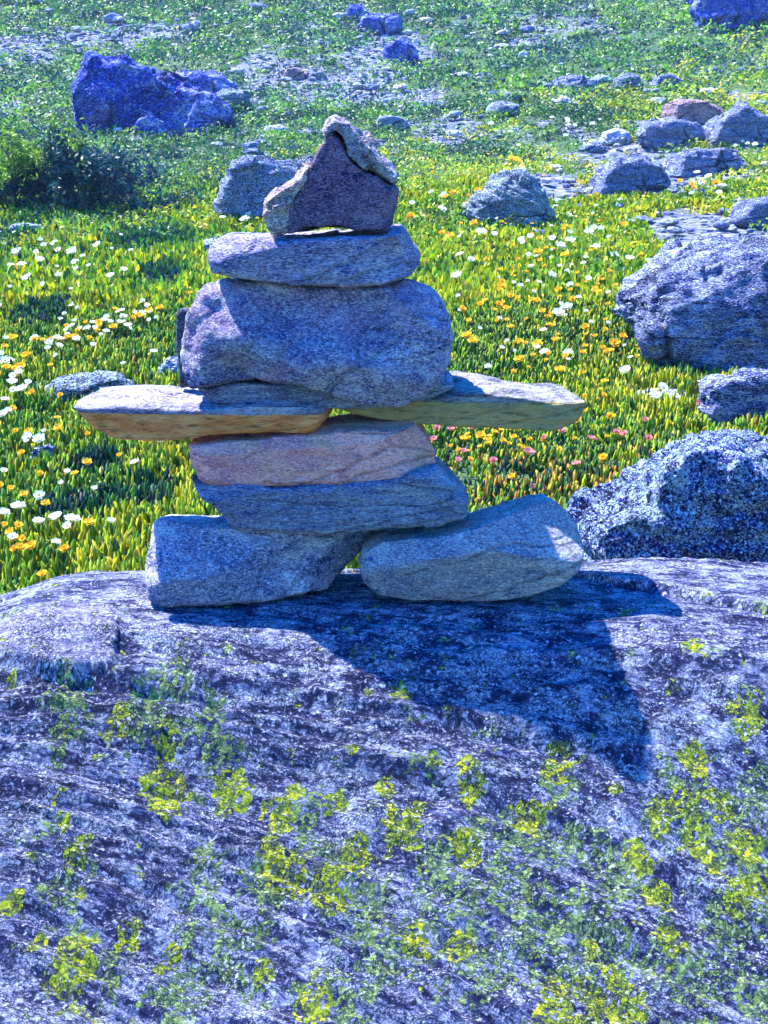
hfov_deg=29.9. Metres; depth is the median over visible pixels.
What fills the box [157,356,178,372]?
boulder
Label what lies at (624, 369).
white flower
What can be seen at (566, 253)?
yellow flower
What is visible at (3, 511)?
white flower
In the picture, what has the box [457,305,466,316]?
yellow flower
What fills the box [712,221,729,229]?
stone
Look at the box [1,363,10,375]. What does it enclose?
yellow flower
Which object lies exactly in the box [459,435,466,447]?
yellow flower
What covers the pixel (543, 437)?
pink flower
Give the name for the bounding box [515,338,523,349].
yellow flower
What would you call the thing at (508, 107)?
stone
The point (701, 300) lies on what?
boulder
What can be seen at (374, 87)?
stone
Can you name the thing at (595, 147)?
stone
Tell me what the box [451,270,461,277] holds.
white flower
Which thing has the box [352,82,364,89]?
stone
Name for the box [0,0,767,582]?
ground
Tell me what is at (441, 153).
heath
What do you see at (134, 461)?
white flower
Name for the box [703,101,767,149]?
boulder
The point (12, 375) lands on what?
white flower
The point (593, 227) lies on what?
white flower
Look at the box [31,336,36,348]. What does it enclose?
yellow flower
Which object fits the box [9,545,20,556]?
yellow flower
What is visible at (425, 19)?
stone
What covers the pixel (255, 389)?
cairn stone
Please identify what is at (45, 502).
yellow flower
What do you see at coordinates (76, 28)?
stone
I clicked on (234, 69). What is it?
stone
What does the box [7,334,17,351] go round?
yellow flower
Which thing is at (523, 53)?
stone
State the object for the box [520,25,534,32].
stone
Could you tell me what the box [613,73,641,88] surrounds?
stone
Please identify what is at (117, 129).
stone
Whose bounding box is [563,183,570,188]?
stone
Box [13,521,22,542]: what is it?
yellow flower
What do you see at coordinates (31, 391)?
yellow flower
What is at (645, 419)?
pink flower
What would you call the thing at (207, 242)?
stone
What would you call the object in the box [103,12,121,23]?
stone
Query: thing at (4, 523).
yellow flower
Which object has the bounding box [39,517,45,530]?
white flower
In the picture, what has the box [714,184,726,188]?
stone
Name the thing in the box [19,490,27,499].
yellow flower
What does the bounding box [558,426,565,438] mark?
pink flower
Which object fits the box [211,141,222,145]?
stone
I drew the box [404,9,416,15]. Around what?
stone
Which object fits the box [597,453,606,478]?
yellow flower
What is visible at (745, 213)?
boulder
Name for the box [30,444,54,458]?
stone
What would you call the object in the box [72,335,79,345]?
white flower
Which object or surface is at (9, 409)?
white flower
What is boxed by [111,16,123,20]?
stone
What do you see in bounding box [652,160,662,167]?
stone
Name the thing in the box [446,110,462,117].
stone
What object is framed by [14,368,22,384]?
white flower
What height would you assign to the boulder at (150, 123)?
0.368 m
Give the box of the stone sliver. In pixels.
[176,308,188,387]
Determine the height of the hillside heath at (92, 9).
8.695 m
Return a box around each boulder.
[0,557,767,1023]
[45,370,134,403]
[71,51,233,134]
[129,115,171,137]
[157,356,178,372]
[180,69,237,92]
[212,154,313,224]
[216,88,249,111]
[346,3,369,20]
[357,12,402,36]
[382,37,418,65]
[462,169,554,228]
[565,432,767,562]
[587,153,670,195]
[613,233,767,372]
[635,116,708,150]
[661,99,723,125]
[665,147,747,178]
[686,0,767,32]
[697,367,767,430]
[698,429,762,448]
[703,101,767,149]
[730,196,767,229]
[746,435,767,460]
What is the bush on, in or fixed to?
on the ground at (692, 222)
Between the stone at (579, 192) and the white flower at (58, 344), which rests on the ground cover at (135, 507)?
the white flower at (58, 344)
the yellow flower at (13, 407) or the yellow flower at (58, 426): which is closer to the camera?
the yellow flower at (58, 426)
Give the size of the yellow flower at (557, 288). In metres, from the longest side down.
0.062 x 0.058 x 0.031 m
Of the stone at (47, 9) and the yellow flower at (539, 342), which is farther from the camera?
the stone at (47, 9)
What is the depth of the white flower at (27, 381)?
6.83 m
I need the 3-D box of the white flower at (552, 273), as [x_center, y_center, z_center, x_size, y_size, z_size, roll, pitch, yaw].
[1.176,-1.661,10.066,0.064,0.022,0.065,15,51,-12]
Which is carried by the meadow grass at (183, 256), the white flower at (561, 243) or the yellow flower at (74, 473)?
the white flower at (561, 243)
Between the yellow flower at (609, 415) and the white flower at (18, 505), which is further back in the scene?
the yellow flower at (609, 415)
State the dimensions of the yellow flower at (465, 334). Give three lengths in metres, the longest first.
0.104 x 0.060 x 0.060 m
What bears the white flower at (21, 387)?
on the ground cover at (135, 507)
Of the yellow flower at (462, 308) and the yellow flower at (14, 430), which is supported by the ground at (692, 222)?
the yellow flower at (14, 430)
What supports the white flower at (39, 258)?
on the meadow grass at (183, 256)
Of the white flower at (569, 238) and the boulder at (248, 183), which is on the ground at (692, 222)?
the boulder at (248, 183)
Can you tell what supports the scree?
on the ground at (692, 222)
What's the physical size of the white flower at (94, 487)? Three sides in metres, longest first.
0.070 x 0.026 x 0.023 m
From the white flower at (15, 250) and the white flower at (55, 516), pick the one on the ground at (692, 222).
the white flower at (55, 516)
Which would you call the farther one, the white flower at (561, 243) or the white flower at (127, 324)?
the white flower at (561, 243)
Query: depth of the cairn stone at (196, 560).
1.82 m
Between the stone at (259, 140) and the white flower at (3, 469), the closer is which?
the white flower at (3, 469)
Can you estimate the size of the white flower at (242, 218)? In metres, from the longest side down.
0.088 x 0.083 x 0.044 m
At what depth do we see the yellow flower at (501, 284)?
9.62 m
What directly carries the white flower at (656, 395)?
on the ground at (692, 222)
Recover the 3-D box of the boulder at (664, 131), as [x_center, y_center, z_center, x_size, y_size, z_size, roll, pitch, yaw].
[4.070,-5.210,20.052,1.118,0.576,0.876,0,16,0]
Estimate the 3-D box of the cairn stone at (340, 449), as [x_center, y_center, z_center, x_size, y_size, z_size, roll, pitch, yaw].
[-0.089,-0.083,1.855,0.313,0.079,0.147,0,16,0]
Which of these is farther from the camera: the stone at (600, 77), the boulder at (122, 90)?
the stone at (600, 77)
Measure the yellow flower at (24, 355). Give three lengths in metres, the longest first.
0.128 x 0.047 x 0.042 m
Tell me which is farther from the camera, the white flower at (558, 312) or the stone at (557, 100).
the stone at (557, 100)
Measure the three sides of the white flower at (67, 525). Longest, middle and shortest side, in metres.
0.094 x 0.035 x 0.031 m
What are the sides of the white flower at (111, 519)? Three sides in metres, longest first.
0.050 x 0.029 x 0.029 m
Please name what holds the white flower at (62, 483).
on the ground at (692, 222)
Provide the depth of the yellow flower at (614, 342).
7.71 m
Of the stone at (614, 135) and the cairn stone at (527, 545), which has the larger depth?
the stone at (614, 135)
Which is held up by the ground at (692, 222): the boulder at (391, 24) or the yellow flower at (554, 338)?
the boulder at (391, 24)
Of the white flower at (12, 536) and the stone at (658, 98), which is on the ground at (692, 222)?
the stone at (658, 98)
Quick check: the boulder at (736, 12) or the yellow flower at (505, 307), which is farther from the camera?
the boulder at (736, 12)
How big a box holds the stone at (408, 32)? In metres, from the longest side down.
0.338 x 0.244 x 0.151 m
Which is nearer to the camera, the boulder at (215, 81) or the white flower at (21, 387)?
the white flower at (21, 387)
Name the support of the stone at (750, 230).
on the ground at (692, 222)
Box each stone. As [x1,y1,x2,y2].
[9,223,41,229]
[29,0,44,5]
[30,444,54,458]
[44,8,53,15]
[71,26,81,31]
[73,43,81,48]
[73,385,332,440]
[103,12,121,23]
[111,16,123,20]
[112,127,122,132]
[145,514,375,606]
[180,277,453,407]
[182,23,198,33]
[189,413,435,485]
[190,456,468,534]
[198,370,453,408]
[203,231,260,250]
[207,224,419,287]
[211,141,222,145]
[228,67,245,74]
[242,141,258,148]
[242,147,262,154]
[249,2,267,10]
[255,138,265,143]
[256,106,267,111]
[262,115,398,235]
[263,124,287,132]
[279,77,291,81]
[282,67,308,79]
[308,71,327,80]
[332,12,344,17]
[341,370,585,430]
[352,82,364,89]
[358,494,583,601]
[363,84,377,90]
[375,115,409,130]
[382,96,401,103]
[393,83,407,89]
[403,29,412,35]
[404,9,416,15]
[419,17,433,22]
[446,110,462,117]
[446,130,459,136]
[455,71,468,76]
[485,101,519,116]
[496,30,509,35]
[518,51,528,56]
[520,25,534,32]
[541,178,552,182]
[548,95,577,107]
[551,74,598,90]
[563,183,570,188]
[566,178,576,182]
[572,190,585,194]
[578,141,606,152]
[592,75,610,82]
[599,128,630,145]
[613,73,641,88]
[635,216,652,222]
[638,388,684,400]
[649,73,680,90]
[650,97,666,103]
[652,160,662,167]
[660,217,678,225]
[666,153,674,160]
[666,226,681,233]
[699,88,713,93]
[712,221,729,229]
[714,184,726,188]
[720,218,731,223]
[728,226,736,230]
[747,228,753,232]
[754,100,767,106]
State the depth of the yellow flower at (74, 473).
5.43 m
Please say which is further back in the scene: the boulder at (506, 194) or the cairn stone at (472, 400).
the boulder at (506, 194)
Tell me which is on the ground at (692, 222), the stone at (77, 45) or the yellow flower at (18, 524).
the stone at (77, 45)
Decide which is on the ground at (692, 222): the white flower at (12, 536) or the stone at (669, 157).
the stone at (669, 157)
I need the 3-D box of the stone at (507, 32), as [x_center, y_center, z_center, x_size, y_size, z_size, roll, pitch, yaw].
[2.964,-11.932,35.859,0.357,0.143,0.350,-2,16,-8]
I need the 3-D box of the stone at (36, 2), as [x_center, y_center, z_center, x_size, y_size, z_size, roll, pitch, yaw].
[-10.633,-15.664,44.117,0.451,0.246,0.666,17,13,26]
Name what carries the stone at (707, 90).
on the ground at (692, 222)
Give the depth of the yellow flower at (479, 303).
8.72 m
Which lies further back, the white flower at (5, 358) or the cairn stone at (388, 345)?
the white flower at (5, 358)
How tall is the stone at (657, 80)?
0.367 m
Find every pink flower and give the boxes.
[429,436,436,446]
[433,425,439,435]
[447,426,454,438]
[452,456,461,471]
[456,448,466,466]
[489,456,497,475]
[523,447,534,466]
[541,435,548,447]
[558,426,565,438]
[572,460,580,475]
[586,435,595,451]
[612,428,619,443]
[619,430,626,442]
[641,417,648,431]
[644,434,652,451]
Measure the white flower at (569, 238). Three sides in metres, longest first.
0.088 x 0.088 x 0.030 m
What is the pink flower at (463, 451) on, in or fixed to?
on the ground at (692, 222)
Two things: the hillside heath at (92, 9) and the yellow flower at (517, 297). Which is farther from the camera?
the hillside heath at (92, 9)
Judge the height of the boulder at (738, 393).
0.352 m
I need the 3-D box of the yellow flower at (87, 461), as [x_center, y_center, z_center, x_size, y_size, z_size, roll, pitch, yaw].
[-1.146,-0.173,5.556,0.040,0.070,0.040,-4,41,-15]
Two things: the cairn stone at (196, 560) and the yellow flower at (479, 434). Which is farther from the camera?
the yellow flower at (479, 434)
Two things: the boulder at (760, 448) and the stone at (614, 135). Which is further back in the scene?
the stone at (614, 135)
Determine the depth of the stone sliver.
1.86 m
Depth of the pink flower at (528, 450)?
5.71 m
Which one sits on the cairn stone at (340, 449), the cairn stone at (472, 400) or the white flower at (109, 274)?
the cairn stone at (472, 400)
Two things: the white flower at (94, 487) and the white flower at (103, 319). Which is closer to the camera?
the white flower at (94, 487)
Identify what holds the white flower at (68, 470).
on the ground cover at (135, 507)
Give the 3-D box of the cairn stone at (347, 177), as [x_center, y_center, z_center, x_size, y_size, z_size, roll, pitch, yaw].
[-0.066,-0.414,1.767,0.169,0.142,0.122,0,16,0]
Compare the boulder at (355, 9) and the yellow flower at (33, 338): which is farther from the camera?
the boulder at (355, 9)
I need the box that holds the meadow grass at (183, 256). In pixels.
[0,170,767,326]
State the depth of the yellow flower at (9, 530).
4.77 m
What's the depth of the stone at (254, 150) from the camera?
19.03 m
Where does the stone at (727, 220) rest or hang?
on the ground at (692, 222)
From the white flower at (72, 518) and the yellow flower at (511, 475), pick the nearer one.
the white flower at (72, 518)
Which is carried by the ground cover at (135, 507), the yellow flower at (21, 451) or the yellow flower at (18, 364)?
the yellow flower at (21, 451)
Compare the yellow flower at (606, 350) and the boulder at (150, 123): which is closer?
the yellow flower at (606, 350)
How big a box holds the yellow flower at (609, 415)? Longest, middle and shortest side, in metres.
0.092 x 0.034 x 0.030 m
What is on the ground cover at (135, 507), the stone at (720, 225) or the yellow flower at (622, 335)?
the yellow flower at (622, 335)
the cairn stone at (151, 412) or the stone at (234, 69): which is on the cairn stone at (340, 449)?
the cairn stone at (151, 412)
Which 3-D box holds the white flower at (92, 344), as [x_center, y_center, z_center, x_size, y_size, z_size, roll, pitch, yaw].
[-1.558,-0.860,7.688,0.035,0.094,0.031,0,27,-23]
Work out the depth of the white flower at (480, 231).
12.41 m
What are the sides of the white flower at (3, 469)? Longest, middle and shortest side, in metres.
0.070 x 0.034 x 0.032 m
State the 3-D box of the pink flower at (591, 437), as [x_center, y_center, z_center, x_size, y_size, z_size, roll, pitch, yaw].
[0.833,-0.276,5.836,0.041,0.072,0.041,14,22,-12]
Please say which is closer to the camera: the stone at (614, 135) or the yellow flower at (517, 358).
the yellow flower at (517, 358)
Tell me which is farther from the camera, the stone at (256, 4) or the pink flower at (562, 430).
the stone at (256, 4)
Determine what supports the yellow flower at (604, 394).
on the ground at (692, 222)
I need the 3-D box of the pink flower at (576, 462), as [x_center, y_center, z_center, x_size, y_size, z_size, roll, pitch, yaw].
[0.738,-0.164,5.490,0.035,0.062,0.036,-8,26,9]
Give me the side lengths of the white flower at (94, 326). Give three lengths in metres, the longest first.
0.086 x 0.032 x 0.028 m
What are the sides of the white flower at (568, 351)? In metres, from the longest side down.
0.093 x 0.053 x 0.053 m
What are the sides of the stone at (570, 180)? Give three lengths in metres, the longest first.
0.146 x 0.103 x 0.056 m
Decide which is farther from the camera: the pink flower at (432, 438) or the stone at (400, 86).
the stone at (400, 86)
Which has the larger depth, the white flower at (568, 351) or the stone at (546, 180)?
the stone at (546, 180)
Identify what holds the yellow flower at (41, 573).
on the ground cover at (135, 507)
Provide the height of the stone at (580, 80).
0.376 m
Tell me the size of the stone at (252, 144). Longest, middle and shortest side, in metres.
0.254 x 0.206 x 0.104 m
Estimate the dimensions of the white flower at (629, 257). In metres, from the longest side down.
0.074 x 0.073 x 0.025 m
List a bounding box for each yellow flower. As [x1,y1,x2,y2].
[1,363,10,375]
[1,521,7,534]
[5,527,12,533]
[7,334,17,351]
[8,404,16,415]
[8,485,13,503]
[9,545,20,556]
[12,428,17,441]
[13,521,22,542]
[14,362,24,376]
[15,542,25,555]
[17,449,24,465]
[18,534,35,549]
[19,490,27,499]
[20,351,28,359]
[24,427,34,442]
[26,540,39,556]
[28,388,35,400]
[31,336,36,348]
[36,569,46,580]
[37,470,43,485]
[40,498,49,512]
[53,423,63,436]
[57,392,62,403]
[58,543,70,561]
[70,470,78,483]
[82,458,91,469]
[83,517,95,536]
[86,335,91,346]
[108,323,116,337]
[156,304,163,315]
[407,211,414,218]
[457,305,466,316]
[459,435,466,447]
[461,331,471,346]
[465,318,470,330]
[465,456,472,467]
[467,336,477,354]
[469,219,476,224]
[475,430,485,443]
[476,301,483,314]
[494,300,502,311]
[496,281,505,287]
[502,305,508,315]
[508,472,515,483]
[509,369,515,379]
[513,355,523,369]
[514,295,519,304]
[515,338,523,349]
[531,339,542,352]
[533,248,542,253]
[551,336,558,352]
[554,286,561,291]
[554,365,564,374]
[560,251,568,256]
[562,353,568,364]
[568,295,575,304]
[581,322,589,338]
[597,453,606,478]
[598,392,606,402]
[601,378,608,388]
[603,348,610,356]
[605,412,613,426]
[609,338,620,347]
[618,332,627,340]
[712,179,719,184]
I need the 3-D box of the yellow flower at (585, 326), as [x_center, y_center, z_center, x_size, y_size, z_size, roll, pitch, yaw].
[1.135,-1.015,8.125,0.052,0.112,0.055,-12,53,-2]
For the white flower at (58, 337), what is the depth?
7.79 m
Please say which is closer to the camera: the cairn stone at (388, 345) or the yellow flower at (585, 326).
the cairn stone at (388, 345)
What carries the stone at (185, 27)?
on the ground at (692, 222)
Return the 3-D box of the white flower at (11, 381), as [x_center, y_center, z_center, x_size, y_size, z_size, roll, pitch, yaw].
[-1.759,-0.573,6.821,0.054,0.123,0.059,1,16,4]
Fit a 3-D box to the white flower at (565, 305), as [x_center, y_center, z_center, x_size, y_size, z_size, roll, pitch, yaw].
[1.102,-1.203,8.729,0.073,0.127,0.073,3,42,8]
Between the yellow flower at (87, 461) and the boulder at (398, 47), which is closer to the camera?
the yellow flower at (87, 461)
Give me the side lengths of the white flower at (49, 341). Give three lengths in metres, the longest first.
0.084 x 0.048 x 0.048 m
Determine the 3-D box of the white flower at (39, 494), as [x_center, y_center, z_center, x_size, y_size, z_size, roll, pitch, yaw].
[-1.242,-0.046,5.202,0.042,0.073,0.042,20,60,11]
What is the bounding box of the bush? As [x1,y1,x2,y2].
[0,104,178,213]
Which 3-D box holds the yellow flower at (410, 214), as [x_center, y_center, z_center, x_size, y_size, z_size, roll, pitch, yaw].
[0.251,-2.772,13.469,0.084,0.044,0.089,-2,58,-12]
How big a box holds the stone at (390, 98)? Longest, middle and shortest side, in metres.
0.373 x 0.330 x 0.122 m
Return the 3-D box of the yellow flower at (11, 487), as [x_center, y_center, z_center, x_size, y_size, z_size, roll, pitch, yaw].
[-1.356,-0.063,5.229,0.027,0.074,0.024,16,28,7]
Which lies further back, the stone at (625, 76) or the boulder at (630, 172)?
the stone at (625, 76)
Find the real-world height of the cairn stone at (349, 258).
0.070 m
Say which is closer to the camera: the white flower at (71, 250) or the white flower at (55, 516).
the white flower at (55, 516)
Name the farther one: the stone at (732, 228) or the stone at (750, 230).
the stone at (732, 228)
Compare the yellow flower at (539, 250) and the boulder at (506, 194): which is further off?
the boulder at (506, 194)
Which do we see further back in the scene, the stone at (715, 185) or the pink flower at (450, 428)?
the stone at (715, 185)
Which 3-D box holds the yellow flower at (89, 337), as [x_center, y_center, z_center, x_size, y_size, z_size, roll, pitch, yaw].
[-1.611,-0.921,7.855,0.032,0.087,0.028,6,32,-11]
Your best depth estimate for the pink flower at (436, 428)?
6.07 m
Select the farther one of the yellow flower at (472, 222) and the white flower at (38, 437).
the yellow flower at (472, 222)
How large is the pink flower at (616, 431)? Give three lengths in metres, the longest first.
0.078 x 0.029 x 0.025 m
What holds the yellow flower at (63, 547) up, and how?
on the ground at (692, 222)
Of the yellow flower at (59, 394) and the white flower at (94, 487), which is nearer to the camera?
the white flower at (94, 487)
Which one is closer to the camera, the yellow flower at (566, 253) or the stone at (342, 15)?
the yellow flower at (566, 253)
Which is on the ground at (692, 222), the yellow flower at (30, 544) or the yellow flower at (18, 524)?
the yellow flower at (30, 544)
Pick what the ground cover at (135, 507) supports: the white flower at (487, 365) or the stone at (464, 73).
the white flower at (487, 365)
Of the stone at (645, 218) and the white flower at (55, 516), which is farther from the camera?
the stone at (645, 218)
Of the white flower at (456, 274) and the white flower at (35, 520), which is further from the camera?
the white flower at (456, 274)
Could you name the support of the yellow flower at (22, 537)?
on the ground at (692, 222)
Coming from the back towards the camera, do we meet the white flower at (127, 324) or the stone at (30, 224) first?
the stone at (30, 224)
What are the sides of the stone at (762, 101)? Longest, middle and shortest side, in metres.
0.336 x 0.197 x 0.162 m
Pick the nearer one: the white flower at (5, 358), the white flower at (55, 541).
the white flower at (55, 541)
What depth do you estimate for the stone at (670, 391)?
6.90 m
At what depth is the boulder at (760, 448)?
5.53 m
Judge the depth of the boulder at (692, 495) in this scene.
4.47 m
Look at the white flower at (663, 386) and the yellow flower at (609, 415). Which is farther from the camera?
the white flower at (663, 386)
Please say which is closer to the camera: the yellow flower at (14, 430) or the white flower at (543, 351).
the yellow flower at (14, 430)
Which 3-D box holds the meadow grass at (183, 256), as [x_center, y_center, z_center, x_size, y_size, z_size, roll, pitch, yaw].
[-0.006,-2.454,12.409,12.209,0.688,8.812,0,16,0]
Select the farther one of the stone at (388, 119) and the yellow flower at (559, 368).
the stone at (388, 119)
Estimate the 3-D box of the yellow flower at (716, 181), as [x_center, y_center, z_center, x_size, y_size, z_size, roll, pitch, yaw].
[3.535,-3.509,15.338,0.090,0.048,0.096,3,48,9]
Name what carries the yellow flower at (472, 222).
on the meadow grass at (183, 256)
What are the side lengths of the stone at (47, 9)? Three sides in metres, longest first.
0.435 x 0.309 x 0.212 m
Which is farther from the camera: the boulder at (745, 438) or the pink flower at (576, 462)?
the boulder at (745, 438)
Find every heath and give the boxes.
[0,0,767,132]
[0,83,767,251]
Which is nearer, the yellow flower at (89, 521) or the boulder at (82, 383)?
the yellow flower at (89, 521)
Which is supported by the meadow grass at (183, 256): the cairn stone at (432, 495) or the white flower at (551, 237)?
the white flower at (551, 237)
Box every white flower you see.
[0,355,10,363]
[0,396,8,407]
[0,409,7,428]
[0,467,7,480]
[0,507,9,529]
[4,407,11,422]
[6,378,17,386]
[7,532,16,546]
[9,372,17,386]
[9,386,17,397]
[10,501,25,520]
[11,247,20,253]
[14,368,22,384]
[16,384,26,395]
[22,432,31,450]
[24,379,31,390]
[32,433,44,446]
[32,516,40,537]
[33,490,44,500]
[35,256,43,261]
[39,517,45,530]
[44,338,52,349]
[48,511,62,537]
[51,538,60,554]
[56,335,63,342]
[56,342,62,352]
[58,479,69,490]
[62,521,79,541]
[63,468,70,484]
[64,513,80,543]
[66,246,75,253]
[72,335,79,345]
[83,325,91,338]
[90,342,95,356]
[91,485,96,496]
[92,325,97,338]
[100,317,106,328]
[105,272,113,277]
[107,517,114,529]
[123,323,131,336]
[130,459,139,474]
[239,215,246,220]
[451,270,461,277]
[475,228,485,233]
[484,363,490,373]
[539,348,549,364]
[548,235,555,240]
[548,271,555,277]
[552,308,564,321]
[556,241,564,247]
[560,302,571,312]
[563,348,572,364]
[565,236,575,241]
[584,228,593,233]
[589,225,596,229]
[619,365,629,382]
[625,255,634,258]
[651,391,661,412]
[652,382,667,398]
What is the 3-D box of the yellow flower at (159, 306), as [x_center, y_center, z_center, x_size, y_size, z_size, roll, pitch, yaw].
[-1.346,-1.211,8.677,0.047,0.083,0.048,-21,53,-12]
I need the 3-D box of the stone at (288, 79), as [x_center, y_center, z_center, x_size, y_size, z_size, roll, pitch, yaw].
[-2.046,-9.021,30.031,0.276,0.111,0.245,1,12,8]
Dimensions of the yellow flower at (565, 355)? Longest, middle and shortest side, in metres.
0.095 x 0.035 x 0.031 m
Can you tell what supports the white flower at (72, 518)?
on the ground at (692, 222)
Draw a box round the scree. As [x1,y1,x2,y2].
[0,0,766,371]
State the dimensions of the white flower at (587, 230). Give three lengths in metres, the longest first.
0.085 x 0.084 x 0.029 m
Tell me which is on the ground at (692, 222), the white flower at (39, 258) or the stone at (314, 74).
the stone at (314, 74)
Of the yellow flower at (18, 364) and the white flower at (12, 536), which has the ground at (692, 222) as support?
the yellow flower at (18, 364)
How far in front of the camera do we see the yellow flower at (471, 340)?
7.72 m
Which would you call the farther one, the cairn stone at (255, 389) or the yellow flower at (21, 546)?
the yellow flower at (21, 546)
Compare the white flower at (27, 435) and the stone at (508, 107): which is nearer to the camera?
the white flower at (27, 435)
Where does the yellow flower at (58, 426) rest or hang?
on the ground cover at (135, 507)
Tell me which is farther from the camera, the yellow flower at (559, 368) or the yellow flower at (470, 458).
the yellow flower at (559, 368)
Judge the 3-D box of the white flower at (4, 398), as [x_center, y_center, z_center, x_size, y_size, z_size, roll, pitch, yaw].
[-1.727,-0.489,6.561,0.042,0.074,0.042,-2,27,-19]
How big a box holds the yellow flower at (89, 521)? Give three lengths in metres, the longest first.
0.070 x 0.040 x 0.040 m
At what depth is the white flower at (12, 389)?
6.65 m
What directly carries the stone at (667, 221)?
on the ground at (692, 222)
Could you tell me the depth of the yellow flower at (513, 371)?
7.15 m
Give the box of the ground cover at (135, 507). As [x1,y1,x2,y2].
[0,286,767,594]
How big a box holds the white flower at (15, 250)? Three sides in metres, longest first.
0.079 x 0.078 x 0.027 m
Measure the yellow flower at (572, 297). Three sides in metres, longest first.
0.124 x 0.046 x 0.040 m
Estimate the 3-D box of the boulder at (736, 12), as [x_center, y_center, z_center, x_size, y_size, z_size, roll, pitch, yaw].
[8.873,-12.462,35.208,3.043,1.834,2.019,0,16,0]
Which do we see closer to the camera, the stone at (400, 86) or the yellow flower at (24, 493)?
the yellow flower at (24, 493)
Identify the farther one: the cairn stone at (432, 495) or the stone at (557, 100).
the stone at (557, 100)
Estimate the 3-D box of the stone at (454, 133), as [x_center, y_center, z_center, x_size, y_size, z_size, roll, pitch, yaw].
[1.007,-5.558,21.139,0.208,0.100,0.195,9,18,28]
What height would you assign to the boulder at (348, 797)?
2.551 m
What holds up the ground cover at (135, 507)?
on the ground at (692, 222)
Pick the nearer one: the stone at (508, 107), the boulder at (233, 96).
the stone at (508, 107)
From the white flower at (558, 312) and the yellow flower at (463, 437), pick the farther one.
the white flower at (558, 312)
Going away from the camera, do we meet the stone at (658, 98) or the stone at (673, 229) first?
the stone at (673, 229)
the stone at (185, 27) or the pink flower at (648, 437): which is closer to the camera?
the pink flower at (648, 437)
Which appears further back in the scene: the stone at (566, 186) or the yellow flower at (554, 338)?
the stone at (566, 186)
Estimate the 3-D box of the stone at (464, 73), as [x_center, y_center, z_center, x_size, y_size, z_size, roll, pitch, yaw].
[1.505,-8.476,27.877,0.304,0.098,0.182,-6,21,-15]
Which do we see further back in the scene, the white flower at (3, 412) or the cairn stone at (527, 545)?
the white flower at (3, 412)
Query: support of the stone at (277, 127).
on the ground at (692, 222)
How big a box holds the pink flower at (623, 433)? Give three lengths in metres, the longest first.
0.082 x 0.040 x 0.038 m
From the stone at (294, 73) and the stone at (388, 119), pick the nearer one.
the stone at (388, 119)
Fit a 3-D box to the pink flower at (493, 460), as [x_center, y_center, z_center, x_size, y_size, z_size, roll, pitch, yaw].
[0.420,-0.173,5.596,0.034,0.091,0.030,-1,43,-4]
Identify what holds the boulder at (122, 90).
on the ground at (692, 222)
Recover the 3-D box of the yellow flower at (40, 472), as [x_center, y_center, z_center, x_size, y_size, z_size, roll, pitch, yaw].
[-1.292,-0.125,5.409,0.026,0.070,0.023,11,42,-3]
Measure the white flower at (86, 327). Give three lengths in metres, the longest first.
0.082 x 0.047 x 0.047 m
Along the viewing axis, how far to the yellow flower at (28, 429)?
6.01 m
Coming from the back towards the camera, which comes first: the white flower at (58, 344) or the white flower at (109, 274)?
the white flower at (109, 274)
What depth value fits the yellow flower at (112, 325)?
8.22 m
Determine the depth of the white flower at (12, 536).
4.71 m
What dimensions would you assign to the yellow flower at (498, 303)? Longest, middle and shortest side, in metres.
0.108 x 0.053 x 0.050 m
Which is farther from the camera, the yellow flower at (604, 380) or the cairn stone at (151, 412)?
the yellow flower at (604, 380)
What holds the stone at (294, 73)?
on the ground at (692, 222)
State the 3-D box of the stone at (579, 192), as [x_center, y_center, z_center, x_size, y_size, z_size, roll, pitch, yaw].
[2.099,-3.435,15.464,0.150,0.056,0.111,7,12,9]
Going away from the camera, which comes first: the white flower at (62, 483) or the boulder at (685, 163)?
the white flower at (62, 483)
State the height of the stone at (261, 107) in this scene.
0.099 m
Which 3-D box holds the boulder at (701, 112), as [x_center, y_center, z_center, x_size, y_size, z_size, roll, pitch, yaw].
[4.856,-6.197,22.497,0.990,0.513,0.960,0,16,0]
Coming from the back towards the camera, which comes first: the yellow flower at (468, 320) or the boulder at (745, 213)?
the boulder at (745, 213)

